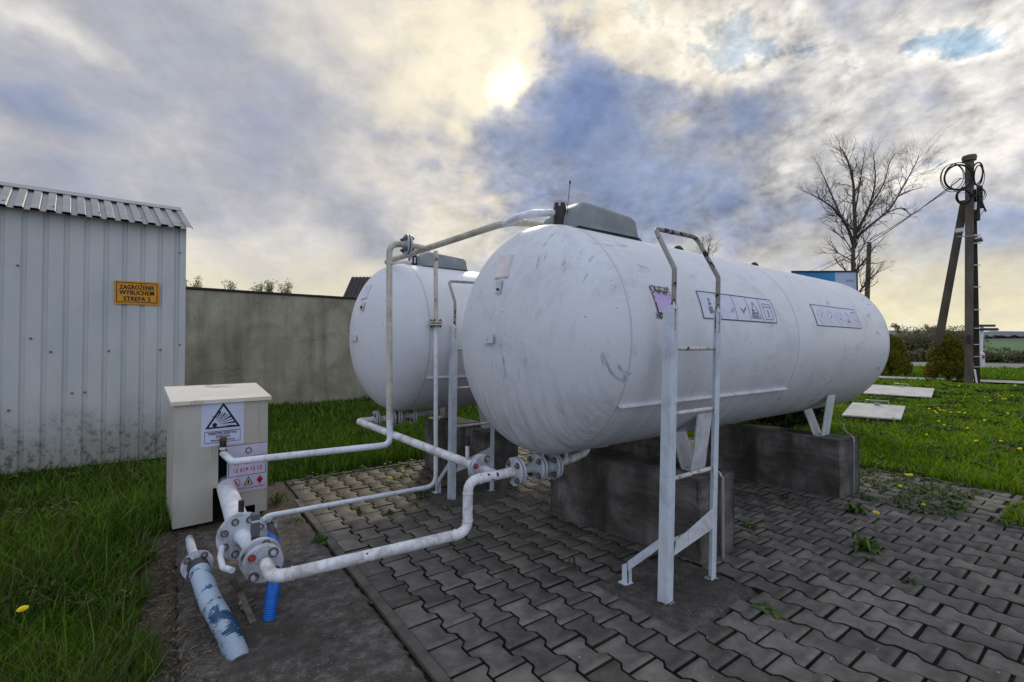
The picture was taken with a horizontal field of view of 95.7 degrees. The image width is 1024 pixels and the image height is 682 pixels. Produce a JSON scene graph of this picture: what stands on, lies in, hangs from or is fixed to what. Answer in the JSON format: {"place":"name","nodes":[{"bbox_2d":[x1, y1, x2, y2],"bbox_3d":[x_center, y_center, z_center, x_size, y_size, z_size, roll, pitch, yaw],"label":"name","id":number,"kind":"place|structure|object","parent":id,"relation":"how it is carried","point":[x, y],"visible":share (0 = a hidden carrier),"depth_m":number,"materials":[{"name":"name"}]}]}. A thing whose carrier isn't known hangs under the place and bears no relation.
{"place":"outdoors","nodes":[
{"label":"outdoors","id":0,"kind":"place"},
{"bbox_2d":[0,445,223,681],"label":"grass","id":1,"kind":"structure","parent":0,"point":[46,627],"depth_m":2.66,"materials":[{"name":"green plant"}]},
{"bbox_2d":[0,0,1023,331],"label":"sky","id":2,"kind":"structure","parent":0,"point":[298,141],"materials":[{"name":"blue"}]},
{"bbox_2d":[50,366,1023,681],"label":"ground","id":3,"kind":"structure","parent":0,"point":[428,678],"depth_m":2.87,"materials":[{"name":"soil"}]},
{"bbox_2d":[11,605,36,650],"bbox_3d":[-2.322,1.354,2.204,0.120,0.182,0.180,-1,-1,26],"label":"dandelion","id":4,"kind":"object","parent":3,"relation":"on","point":[21,608],"visible":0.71,"depth_m":2.20,"materials":[{"name":"yellow plant"}]},
{"bbox_2d":[0,457,166,619],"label":"clover","id":5,"kind":"object","parent":3,"relation":"on","point":[43,602],"visible":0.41,"depth_m":2.65,"materials":[{"name":"green plant"}]},
{"bbox_2d":[0,181,192,476],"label":"metal shed","id":6,"kind":"structure","parent":3,"relation":"on","point":[88,366],"depth_m":5.42,"materials":[{"name":"grey metal"}]},
{"bbox_2d":[114,280,158,304],"bbox_3d":[-4.580,-0.587,5.665,0.432,0.288,0.007,1,-1,-36],"label":"warning sign","id":7,"kind":"object","parent":6,"relation":"attached to","point":[136,292],"visible":1,"depth_m":5.66,"materials":[{"name":"orange"}]},
{"bbox_2d":[130,528,179,681],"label":"dirt strip","id":8,"kind":"object","parent":3,"relation":"on","point":[160,617],"visible":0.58,"depth_m":2.56,"materials":[{"name":"brown soil"}]},
{"bbox_2d":[176,481,301,537],"bbox_3d":[-2.493,1.484,4.237,0.953,0.030,1.188,1,-1,-36],"label":"dirt patch","id":9,"kind":"object","parent":3,"relation":"on","point":[279,487],"visible":0.23,"depth_m":4.17,"materials":[{"name":"brown soil"}]},
{"bbox_2d":[164,383,271,530],"bbox_3d":[-2.511,0.933,3.952,0.699,1.090,0.564,1,-1,-41],"label":"gas cabinet","id":10,"kind":"object","parent":9,"relation":"on","point":[195,471],"visible":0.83,"depth_m":3.69,"materials":[{"name":"metal"}]},
{"bbox_2d":[201,401,243,447],"bbox_3d":[-2.342,0.664,3.756,0.298,0.359,0.004,1,-1,-41],"label":"warning sign","id":11,"kind":"object","parent":10,"relation":"attached to","point":[218,420],"visible":0.9,"depth_m":3.75,"materials":[{"name":"white"}]},
{"bbox_2d":[227,442,266,492],"bbox_3d":[-2.205,1.055,3.866,0.297,0.393,0.005,1,-1,-41],"label":"information sign","id":12,"kind":"object","parent":10,"relation":"attached to","point":[248,477],"visible":0.73,"depth_m":3.87,"materials":[{"name":"white"}]},
{"bbox_2d":[216,476,283,582],"bbox_3d":[-1.829,1.126,3.067,0.276,0.368,1.973,1,-1,-36],"label":"inlet pipe","id":13,"kind":"object","parent":10,"relation":"attached to","point":[245,540],"visible":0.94,"depth_m":2.69,"materials":[{"name":"metal"}]},
{"bbox_2d":[219,234,428,464],"bbox_3d":[-1.513,0.023,3.845,1.645,1.888,0.179,0,-1,-12],"label":"vapour pipe","id":14,"kind":"object","parent":10,"relation":"attached to","point":[407,244],"visible":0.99,"depth_m":3.91,"materials":[{"name":"metal"}]},
{"bbox_2d":[267,492,287,504],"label":"weed","id":15,"kind":"object","parent":9,"relation":"on","point":[277,497],"visible":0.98,"depth_m":4.22,"materials":[{"name":"green plant"}]},
{"bbox_2d":[185,286,367,404],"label":"garden wall","id":16,"kind":"structure","parent":3,"relation":"on","point":[283,347],"depth_m":11.70,"materials":[{"name":"grey concrete"}]},
{"bbox_2d":[175,513,427,681],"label":"concrete slab","id":17,"kind":"structure","parent":3,"relation":"on","point":[330,626],"depth_m":2.29,"materials":[{"name":"grey concrete"}]},
{"bbox_2d":[180,535,248,660],"bbox_3d":[-1.759,1.351,2.609,0.172,0.328,1.476,1,-1,-43],"label":"pipe","id":18,"kind":"object","parent":17,"relation":"on","point":[196,571],"visible":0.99,"depth_m":2.30,"materials":[{"name":"metal"},{"name":"paint"}]},
{"bbox_2d":[229,577,256,623],"bbox_3d":[-1.406,1.358,2.466,0.290,0.150,0.100,-1,-1,38],"label":"steel strap","id":19,"kind":"object","parent":17,"relation":"on","point":[244,605],"visible":1,"depth_m":2.49,"materials":[{"name":"grey metal"}]},
{"bbox_2d":[262,522,283,621],"bbox_3d":[-1.404,1.336,2.719,0.110,0.313,0.764,0,-1,-28],"label":"conduit hose","id":20,"kind":"object","parent":17,"relation":"on","point":[271,599],"visible":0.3,"depth_m":2.44,"materials":[{"name":"blue plastic"}]},
{"bbox_2d":[283,515,302,522],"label":"weed","id":21,"kind":"object","parent":17,"relation":"on","point":[295,519],"visible":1,"depth_m":3.76,"materials":[{"name":"green plant"}]},
{"bbox_2d":[309,532,326,544],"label":"weed","id":22,"kind":"object","parent":17,"relation":"on","point":[321,538],"visible":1,"depth_m":3.37,"materials":[{"name":"green plant"}]},
{"bbox_2d":[0,394,693,551],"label":"grass","id":23,"kind":"structure","parent":3,"relation":"on","point":[298,420],"depth_m":6.17,"materials":[{"name":"green plant"}]},
{"bbox_2d":[294,499,450,681],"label":"kerb strip","id":24,"kind":"object","parent":3,"relation":"on","point":[430,666],"visible":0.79,"depth_m":2.42,"materials":[{"name":"concrete"}]},
{"bbox_2d":[748,407,824,427],"bbox_3d":[4.850,0.641,8.706,1.783,1.826,1.900,1,-1,-36],"label":"thuja bush","id":25,"kind":"object","parent":3,"relation":"on","point":[789,420],"visible":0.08,"depth_m":8.01,"materials":[{"name":"green plant"}]},
{"bbox_2d":[791,271,857,290],"bbox_3d":[21.170,-1.400,31.509,4.424,6.703,0.459,0,-1,0],"label":"billboard","id":26,"kind":"object","parent":3,"relation":"on","point":[849,278],"visible":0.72,"depth_m":31.39,"materials":[{"name":"blue"}]},
{"bbox_2d":[686,379,1023,526],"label":"grass","id":27,"kind":"structure","parent":3,"relation":"on","point":[997,480],"depth_m":7.00,"materials":[{"name":"green plant"}]},
{"bbox_2d":[864,242,870,299],"bbox_3d":[27.498,-2.818,35.988,0.799,9.706,0.418,-1,-1,27],"label":"utility pole","id":28,"kind":"object","parent":3,"relation":"on","point":[867,293],"visible":0.14,"depth_m":35.87,"materials":[{"name":"concrete"}]},
{"bbox_2d":[791,126,957,292],"bbox_3d":[26.757,-7.472,34.620,16.235,18.952,5.518,0,-1,-14],"label":"bare tree","id":29,"kind":"object","parent":3,"relation":"on","point":[855,237],"visible":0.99,"depth_m":34.18,"materials":[{"name":"brown plant"}]},
{"bbox_2d":[842,399,906,424],"bbox_3d":[7.125,1.371,9.097,1.155,0.374,0.870,1,-1,-44],"label":"tank hatch","id":30,"kind":"object","parent":3,"relation":"on","point":[878,411],"visible":0.96,"depth_m":8.98,"materials":[{"name":"grey concrete"}]},
{"bbox_2d":[739,381,1023,518],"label":"clover","id":31,"kind":"object","parent":3,"relation":"on","point":[1008,446],"visible":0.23,"depth_m":9.13,"materials":[{"name":"green plant"}]},
{"bbox_2d":[881,334,913,375],"bbox_3d":[20.002,0.713,24.433,1.699,2.218,1.799,1,-1,-36],"label":"thuja bush","id":32,"kind":"object","parent":3,"relation":"on","point":[897,360],"visible":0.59,"depth_m":23.96,"materials":[{"name":"green plant"}]},
{"bbox_2d":[863,383,934,400],"bbox_3d":[11.286,1.443,13.502,1.727,0.380,1.753,1,-1,-36],"label":"tank hatch","id":33,"kind":"object","parent":3,"relation":"on","point":[902,391],"visible":0.96,"depth_m":13.19,"materials":[{"name":"grey concrete"}]},
{"bbox_2d":[922,333,973,381],"bbox_3d":[19.202,0.689,20.377,1.636,2.118,1.534,0,-1,-4],"label":"thuja bush","id":34,"kind":"object","parent":3,"relation":"on","point":[949,362],"visible":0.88,"depth_m":20.13,"materials":[{"name":"green plant"}]},
{"bbox_2d":[881,365,1023,380],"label":"grass","id":35,"kind":"structure","parent":3,"relation":"on","point":[1003,373],"depth_m":24.29,"materials":[{"name":"green plant"}]},
{"bbox_2d":[928,154,986,382],"bbox_3d":[18.683,-2.865,19.427,1.595,9.367,2.964,-1,-1,31],"label":"utility pole","id":36,"kind":"object","parent":3,"relation":"on","point":[971,205],"visible":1,"depth_m":18.84,"materials":[{"name":"concrete"}]},
{"bbox_2d":[810,191,946,270],"bbox_3d":[22.088,-6.085,30.357,0.030,0.612,24.849,0,-1,20],"label":"power line","id":37,"kind":"object","parent":36,"relation":"attached to","point":[886,230],"visible":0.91,"depth_m":24.45,"materials":[{"name":"black"}]},
{"bbox_2d":[820,178,960,270],"bbox_3d":[22.592,-6.109,30.355,0.044,0.518,24.950,-1,-1,21],"label":"power line","id":38,"kind":"object","parent":36,"relation":"attached to","point":[900,222],"visible":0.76,"depth_m":24.17,"materials":[{"name":"black"}]},
{"bbox_2d":[980,352,984,367],"bbox_3d":[33.367,1.381,32.873,0.199,1.153,0.188,0,-1,0],"label":"delineator post","id":39,"kind":"object","parent":3,"relation":"on","point":[982,359],"visible":0.84,"depth_m":32.81,"materials":[{"name":"white plastic"}]},
{"bbox_2d":[284,439,1023,681],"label":"pavement","id":40,"kind":"structure","parent":0,"point":[793,557],"depth_m":2.71,"materials":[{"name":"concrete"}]},
{"bbox_2d":[136,466,444,681],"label":"debris","id":41,"kind":"object","parent":40,"relation":"on","point":[178,628],"visible":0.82,"depth_m":2.43,"materials":[{"name":"plant"}]},
{"bbox_2d":[354,506,364,514],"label":"weed","id":42,"kind":"object","parent":40,"relation":"on","point":[359,511],"visible":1,"depth_m":3.94,"materials":[{"name":"green plant"}]},
{"bbox_2d":[386,509,395,514],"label":"weed","id":43,"kind":"object","parent":40,"relation":"on","point":[388,511],"visible":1,"depth_m":3.96,"materials":[{"name":"green plant"}]},
{"bbox_2d":[409,490,429,499],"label":"weed","id":44,"kind":"object","parent":40,"relation":"on","point":[418,494],"visible":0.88,"depth_m":4.33,"materials":[{"name":"green plant"}]},
{"bbox_2d":[422,483,508,509],"bbox_3d":[-0.461,1.479,4.482,0.712,0.036,0.623,1,-1,-36],"label":"concrete pad","id":45,"kind":"object","parent":40,"relation":"on","point":[480,494],"visible":0.58,"depth_m":4.37,"materials":[{"name":"grey concrete"}]},
{"bbox_2d":[433,280,494,500],"bbox_3d":[-0.460,0.447,4.523,0.518,2.076,0.366,1,-1,-36],"label":"ladder","id":46,"kind":"object","parent":45,"relation":"on","point":[453,426],"visible":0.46,"depth_m":4.28,"materials":[{"name":"metal"}]},
{"bbox_2d":[424,416,517,489],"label":"concrete block","id":47,"kind":"structure","parent":40,"relation":"on","point":[505,449],"depth_m":4.86,"materials":[{"name":"grey concrete"}]},
{"bbox_2d":[349,252,490,427],"bbox_3d":[0.502,0.003,6.036,5.096,1.865,1.516,1,-1,-36],"label":"gas tank","id":48,"kind":"object","parent":47,"relation":"on","point":[413,337],"visible":0.38,"depth_m":4.37,"materials":[{"name":"grey metal"}]},
{"bbox_2d":[262,251,442,528],"bbox_3d":[-1.234,0.257,3.693,0.332,2.166,1.552,-1,-1,40],"label":"gas pipe","id":49,"kind":"object","parent":48,"relation":"attached to","point":[435,323],"visible":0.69,"depth_m":4.09,"materials":[{"name":"white metal"}]},
{"bbox_2d":[356,407,494,483],"bbox_3d":[-0.535,0.785,3.967,0.944,0.296,2.280,1,-1,-36],"label":"liquid pipe","id":50,"kind":"object","parent":48,"relation":"attached to","point":[479,463],"visible":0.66,"depth_m":3.59,"materials":[{"name":"metal"}]},
{"bbox_2d":[384,209,554,264],"bbox_3d":[-0.365,-0.846,4.065,0.713,0.152,2.309,1,-1,-40],"label":"vapour pipe","id":51,"kind":"object","parent":48,"relation":"attached to","point":[518,219],"visible":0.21,"depth_m":3.44,"materials":[{"name":"metal"}]},
{"bbox_2d":[566,554,576,571],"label":"weed","id":52,"kind":"object","parent":40,"relation":"on","point":[573,556],"visible":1,"depth_m":2.92,"materials":[{"name":"green plant"}]},
{"bbox_2d":[601,436,678,460],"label":"concrete block","id":53,"kind":"structure","parent":40,"relation":"on","point":[649,447],"depth_m":5.87,"materials":[{"name":"grey concrete"}]},
{"bbox_2d":[550,447,733,563],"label":"concrete block","id":54,"kind":"structure","parent":40,"relation":"on","point":[613,492],"depth_m":3.40,"materials":[{"name":"grey concrete"}]},
{"bbox_2d":[718,471,724,558],"bbox_3d":[1.381,1.162,3.135,0.030,0.588,0.112,1,-1,-36],"label":"earthing strap","id":55,"kind":"object","parent":54,"relation":"attached to","point":[723,510],"visible":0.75,"depth_m":3.09,"materials":[{"name":"grey metal"}]},
{"bbox_2d":[289,459,1023,529],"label":"ground cover","id":56,"kind":"object","parent":40,"relation":"on","point":[923,490],"visible":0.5,"depth_m":4.49,"materials":[{"name":"green plant"}]},
{"bbox_2d":[596,557,758,633],"bbox_3d":[0.951,1.444,2.720,0.742,0.035,0.653,1,-1,-36],"label":"concrete pad","id":57,"kind":"object","parent":40,"relation":"on","point":[698,599],"visible":0.82,"depth_m":2.63,"materials":[{"name":"grey concrete"}]},
{"bbox_2d":[618,227,720,605],"bbox_3d":[0.947,0.394,2.769,0.522,2.112,0.379,1,-1,-36],"label":"ladder","id":58,"kind":"object","parent":57,"relation":"on","point":[663,544],"visible":0.99,"depth_m":2.54,"materials":[{"name":"metal"}]},
{"bbox_2d":[741,521,760,528],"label":"weed","id":59,"kind":"object","parent":40,"relation":"on","point":[747,524],"visible":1,"depth_m":3.63,"materials":[{"name":"green plant"}]},
{"bbox_2d":[749,602,788,620],"bbox_3d":[1.385,1.435,2.473,0.122,0.014,0.201,1,-1,-36],"label":"weed","id":60,"kind":"object","parent":40,"relation":"on","point":[775,613],"visible":1,"depth_m":2.47,"materials":[{"name":"green plant"}]},
{"bbox_2d":[705,423,859,498],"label":"concrete block","id":61,"kind":"structure","parent":40,"relation":"on","point":[806,461],"depth_m":4.65,"materials":[{"name":"grey concrete"}]},
{"bbox_2d":[462,181,889,470],"bbox_3d":[1.889,-0.071,4.344,5.098,2.007,1.516,1,-1,-36],"label":"gas tank","id":62,"kind":"object","parent":61,"relation":"on","point":[562,331],"visible":0.94,"depth_m":2.90,"materials":[{"name":"grey metal"}]},
{"bbox_2d":[259,449,589,582],"bbox_3d":[-0.294,0.936,2.765,2.118,0.467,0.227,1,-1,-32],"label":"liquid pipe","id":63,"kind":"object","parent":62,"relation":"attached to","point":[516,471],"visible":0.95,"depth_m":2.68,"materials":[{"name":"metal"}]},
{"bbox_2d":[838,419,854,492],"bbox_3d":[3.293,1.121,4.563,0.080,0.664,0.312,-1,-1,25],"label":"earthing cable","id":64,"kind":"object","parent":61,"relation":"attached to","point":[853,458],"visible":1,"depth_m":4.42,"materials":[{"name":"grey metal"}]},
{"bbox_2d":[779,494,790,499],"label":"weed","id":65,"kind":"object","parent":40,"relation":"on","point":[786,496],"visible":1,"depth_m":4.32,"materials":[{"name":"green plant"}]},
{"bbox_2d":[844,499,869,515],"bbox_3d":[2.943,1.421,3.956,0.184,0.091,0.195,1,-1,-36],"label":"weed","id":66,"kind":"object","parent":40,"relation":"on","point":[854,508],"visible":1,"depth_m":3.95,"materials":[{"name":"green plant"}]},
{"bbox_2d":[850,531,885,555],"bbox_3d":[2.466,1.402,3.223,0.213,0.104,0.225,0,-1,18],"label":"weed","id":67,"kind":"object","parent":40,"relation":"on","point":[864,545],"visible":1,"depth_m":3.21,"materials":[{"name":"green plant"}]},
{"bbox_2d":[864,556,880,563],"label":"weed","id":68,"kind":"object","parent":40,"relation":"on","point":[871,559],"visible":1,"depth_m":3.04,"materials":[{"name":"green plant"}]},
{"bbox_2d":[870,511,890,550],"bbox_3d":[2.573,1.331,3.290,0.179,0.252,0.183,-1,-1,42],"label":"dandelion","id":69,"kind":"object","parent":40,"relation":"on","point":[877,512],"visible":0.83,"depth_m":3.29,"materials":[{"name":"green plant"}]},
{"bbox_2d":[888,485,913,499],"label":"dandelion","id":70,"kind":"object","parent":40,"relation":"on","point":[900,486],"visible":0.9,"depth_m":4.40,"materials":[{"name":"green plant"}]},
{"bbox_2d":[896,473,911,485],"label":"dandelion","id":71,"kind":"object","parent":40,"relation":"on","point":[905,483],"visible":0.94,"depth_m":4.76,"materials":[{"name":"green plant"}]},
{"bbox_2d":[901,577,921,585],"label":"weed","id":72,"kind":"object","parent":40,"relation":"on","point":[913,581],"visible":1,"depth_m":2.75,"materials":[{"name":"green plant"}]},
{"bbox_2d":[909,473,919,485],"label":"dandelion","id":73,"kind":"object","parent":40,"relation":"on","point":[912,483],"visible":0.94,"depth_m":4.76,"materials":[{"name":"green plant"}]},
{"bbox_2d":[908,503,942,514],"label":"dandelion","id":74,"kind":"object","parent":40,"relation":"on","point":[925,510],"visible":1,"depth_m":3.96,"materials":[{"name":"green plant"}]},
{"bbox_2d":[290,437,1023,529],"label":"paving edge","id":75,"kind":"object","parent":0,"point":[1016,498],"visible":0.23,"depth_m":4.89,"materials":[{"name":"concrete"}]},
{"bbox_2d":[862,376,947,394],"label":"grass","id":76,"kind":"structure","parent":0,"point":[907,380],"depth_m":19.41,"materials":[{"name":"green plant"}]},
{"bbox_2d":[879,376,1023,383],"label":"path","id":77,"kind":"structure","parent":0,"point":[1001,381],"depth_m":20.11,"materials":[{"name":"concrete"}]},
{"bbox_2d":[888,330,1023,334],"bbox_3d":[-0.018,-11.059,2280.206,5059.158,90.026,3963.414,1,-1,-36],"label":"hills","id":78,"kind":"structure","parent":0,"point":[1004,332],"depth_m":2149.51,"materials":[{"name":"green plant"}]},
{"bbox_2d":[893,333,1023,337],"bbox_3d":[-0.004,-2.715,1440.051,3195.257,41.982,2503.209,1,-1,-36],"label":"hills","id":79,"kind":"structure","parent":0,"point":[992,335],"depth_m":1350.94,"materials":[{"name":"green plant"}]},
{"bbox_2d":[910,338,1023,363],"bbox_3d":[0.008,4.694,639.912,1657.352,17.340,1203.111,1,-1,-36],"label":"field","id":80,"kind":"structure","parent":0,"point":[1012,344],"depth_m":161.56,"materials":[{"name":"green plant"}]},
{"bbox_2d":[186,276,203,286],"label":"leafy tree","id":81,"kind":"object","parent":80,"relation":"on","point":[197,283],"visible":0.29,"depth_m":62.23,"materials":[{"name":"green plant"}]},
{"bbox_2d":[221,279,236,289],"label":"leafy tree","id":82,"kind":"object","parent":80,"relation":"on","point":[231,286],"visible":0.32,"depth_m":61.87,"materials":[{"name":"green plant"}]},
{"bbox_2d":[249,281,265,290],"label":"leafy tree","id":83,"kind":"object","parent":80,"relation":"on","point":[258,289],"visible":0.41,"depth_m":62.20,"materials":[{"name":"green plant"}]},
{"bbox_2d":[263,279,277,291],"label":"leafy tree","id":84,"kind":"object","parent":80,"relation":"on","point":[268,288],"visible":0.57,"depth_m":62.08,"materials":[{"name":"green plant"}]},
{"bbox_2d":[277,278,294,292],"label":"leafy tree","id":85,"kind":"object","parent":80,"relation":"on","point":[288,285],"visible":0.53,"depth_m":62.26,"materials":[{"name":"green plant"}]},
{"bbox_2d":[343,277,370,296],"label":"house","id":86,"kind":"structure","parent":80,"relation":"on","point":[355,286],"depth_m":43.93,"materials":[{"name":"brown"}]},
{"bbox_2d":[695,235,720,255],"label":"bare tree","id":87,"kind":"object","parent":80,"relation":"on","point":[707,246],"visible":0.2,"depth_m":45.15,"materials":[{"name":"brown plant"}]},
{"bbox_2d":[888,323,911,338],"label":"leafy tree","id":88,"kind":"object","parent":80,"relation":"on","point":[894,326],"visible":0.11,"depth_m":74.19,"materials":[{"name":"green plant"}]},
{"bbox_2d":[910,326,935,337],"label":"leafy tree","id":89,"kind":"object","parent":80,"relation":"on","point":[928,331],"visible":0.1,"depth_m":79.68,"materials":[{"name":"green plant"}]},
{"bbox_2d":[891,324,994,352],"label":"thicket","id":90,"kind":"object","parent":80,"relation":"on","point":[918,341],"visible":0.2,"depth_m":66.54,"materials":[{"name":"green plant"}]},
{"bbox_2d":[894,335,1023,338],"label":"woodland","id":91,"kind":"object","parent":80,"relation":"on","point":[1000,336],"visible":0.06,"depth_m":559.05,"materials":[{"name":"green plant"}]},
{"bbox_2d":[907,347,1023,362],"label":"hedge","id":92,"kind":"object","parent":80,"relation":"on","point":[1015,356],"visible":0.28,"depth_m":48.70,"materials":[{"name":"green plant"}]},
{"bbox_2d":[911,362,1023,367],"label":"road","id":93,"kind":"structure","parent":0,"point":[993,365],"depth_m":37.88,"materials":[{"name":"grey asphalt"}]},
{"bbox_2d":[979,324,998,352],"bbox_3d":[35.077,0.378,34.387,1.818,3.216,0.368,0,-1,0],"label":"direction sign","id":94,"kind":"object","parent":93,"relation":"on","point":[982,330],"visible":0.62,"depth_m":34.23,"materials":[{"name":"white metal"}]}
]}

